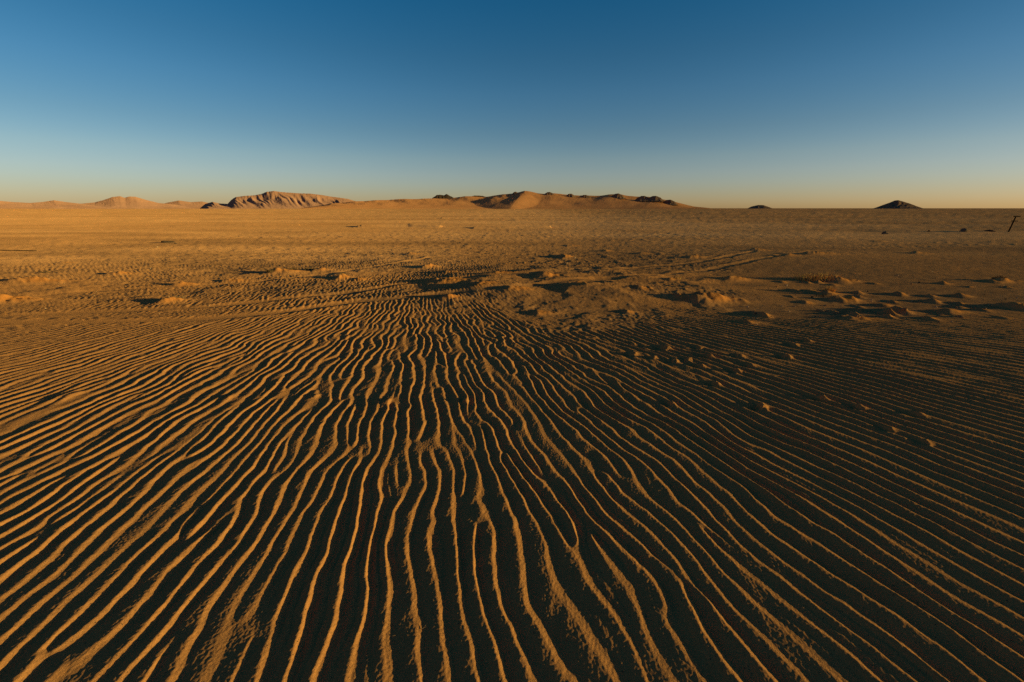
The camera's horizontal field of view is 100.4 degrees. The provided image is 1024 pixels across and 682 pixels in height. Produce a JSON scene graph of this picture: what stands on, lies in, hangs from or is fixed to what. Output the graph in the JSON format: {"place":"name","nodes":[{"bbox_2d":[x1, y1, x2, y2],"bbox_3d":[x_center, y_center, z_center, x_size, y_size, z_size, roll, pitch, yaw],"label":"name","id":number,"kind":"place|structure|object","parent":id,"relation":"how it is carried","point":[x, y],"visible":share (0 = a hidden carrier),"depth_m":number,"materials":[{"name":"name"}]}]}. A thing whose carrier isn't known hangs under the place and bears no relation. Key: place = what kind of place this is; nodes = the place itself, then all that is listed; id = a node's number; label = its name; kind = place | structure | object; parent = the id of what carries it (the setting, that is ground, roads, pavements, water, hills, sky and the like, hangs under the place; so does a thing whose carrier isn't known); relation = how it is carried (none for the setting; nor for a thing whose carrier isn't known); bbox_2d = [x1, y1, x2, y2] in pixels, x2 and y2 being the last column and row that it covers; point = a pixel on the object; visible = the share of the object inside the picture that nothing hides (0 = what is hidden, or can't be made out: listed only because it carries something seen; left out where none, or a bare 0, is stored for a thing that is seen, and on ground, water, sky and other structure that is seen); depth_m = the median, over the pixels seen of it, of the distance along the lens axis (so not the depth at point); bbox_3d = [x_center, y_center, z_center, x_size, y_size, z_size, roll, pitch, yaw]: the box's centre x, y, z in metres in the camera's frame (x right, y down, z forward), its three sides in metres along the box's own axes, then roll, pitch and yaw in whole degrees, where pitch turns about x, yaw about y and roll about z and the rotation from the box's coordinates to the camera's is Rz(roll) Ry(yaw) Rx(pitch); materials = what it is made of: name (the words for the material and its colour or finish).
{"place":"outdoors","nodes":[
{"label":"outdoors","id":0,"kind":"place"},
{"bbox_2d":[0,200,111,208],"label":"hill","id":1,"kind":"structure","parent":0,"point":[54,204],"depth_m":1736.58,"materials":[{"name":"brown sand"}]},
{"bbox_2d":[83,196,199,208],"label":"hill","id":2,"kind":"structure","parent":0,"point":[120,202],"depth_m":2128.82,"materials":[{"name":"brown sand"}]},
{"bbox_2d":[164,201,206,207],"bbox_3d":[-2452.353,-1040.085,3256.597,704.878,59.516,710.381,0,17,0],"label":"hill","id":3,"kind":"structure","parent":0,"point":[192,204],"depth_m":3188.85,"materials":[{"name":"brown sand"}]},
{"bbox_2d":[200,191,352,208],"bbox_3d":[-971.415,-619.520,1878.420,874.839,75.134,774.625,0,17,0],"label":"hill","id":4,"kind":"structure","parent":0,"point":[275,200],"depth_m":1755.90,"materials":[{"name":"brown stone"}]},
{"bbox_2d":[433,194,452,198],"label":"rocky hill","id":5,"kind":"structure","parent":0,"point":[446,196],"depth_m":1439.05,"materials":[{"name":"brown stone"}]},
{"bbox_2d":[301,191,712,208],"bbox_3d":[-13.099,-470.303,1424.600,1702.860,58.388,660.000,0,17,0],"label":"rocky hill","id":6,"kind":"structure","parent":0,"point":[526,200],"depth_m":1291.61,"materials":[{"name":"brown sand"}]},
{"bbox_2d":[0,208,1023,681],"bbox_3d":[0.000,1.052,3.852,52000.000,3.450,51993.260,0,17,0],"label":"sand ground","id":7,"kind":"structure","parent":0,"point":[342,462],"depth_m":2.75,"materials":[{"name":"brown sand"}]},
{"bbox_2d":[794,271,841,281],"bbox_3d":[6.667,-1.421,9.282,1.048,0.224,0.628,0,17,0],"label":"grass tuft","id":8,"kind":"object","parent":7,"relation":"on","point":[815,278],"visible":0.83,"depth_m":9.26,"materials":[{"name":"brown plant"}]},
{"bbox_2d":[821,285,837,291],"bbox_3d":[5.807,-0.972,7.810,0.292,0.180,0.178,0,17,0],"label":"grass tuft","id":9,"kind":"object","parent":7,"relation":"on","point":[830,288],"visible":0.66,"depth_m":7.79,"materials":[{"name":"brown plant"}]},
{"bbox_2d":[1008,216,1020,231],"bbox_3d":[32.629,-7.514,27.804,0.497,1.207,0.108,0,17,0],"label":"leaning post","id":10,"kind":"object","parent":7,"relation":"on","point":[1013,222],"visible":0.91,"depth_m":27.72,"materials":[{"name":"brown wood"}]},
{"bbox_2d":[0,0,1023,207],"label":"sky","id":11,"kind":"structure","parent":0,"point":[696,103],"materials":[{"name":"blue"}]},
{"bbox_2d":[611,193,625,198],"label":"rocky hill","id":12,"kind":"structure","parent":0,"point":[618,196],"depth_m":1367.88,"materials":[{"name":"brown stone"}]},
{"bbox_2d":[634,196,648,200],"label":"rocky hill","id":13,"kind":"structure","parent":0,"point":[642,198],"depth_m":1351.20,"materials":[{"name":"brown stone"}]},
{"bbox_2d":[644,196,663,201],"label":"rocky hill","id":14,"kind":"structure","parent":0,"point":[654,198],"depth_m":1340.95,"materials":[{"name":"brown stone"}]},
{"bbox_2d":[662,200,677,204],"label":"rocky hill","id":15,"kind":"structure","parent":0,"point":[670,202],"depth_m":1330.80,"materials":[{"name":"brown stone"}]},
{"bbox_2d":[747,205,772,208],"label":"rocky hill","id":16,"kind":"structure","parent":0,"point":[760,207],"depth_m":2140.45,"materials":[{"name":"brown stone"}]},
{"bbox_2d":[873,200,923,208],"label":"rocky hill","id":17,"kind":"structure","parent":0,"point":[897,204],"depth_m":1649.85,"materials":[{"name":"brown stone"}]}
]}

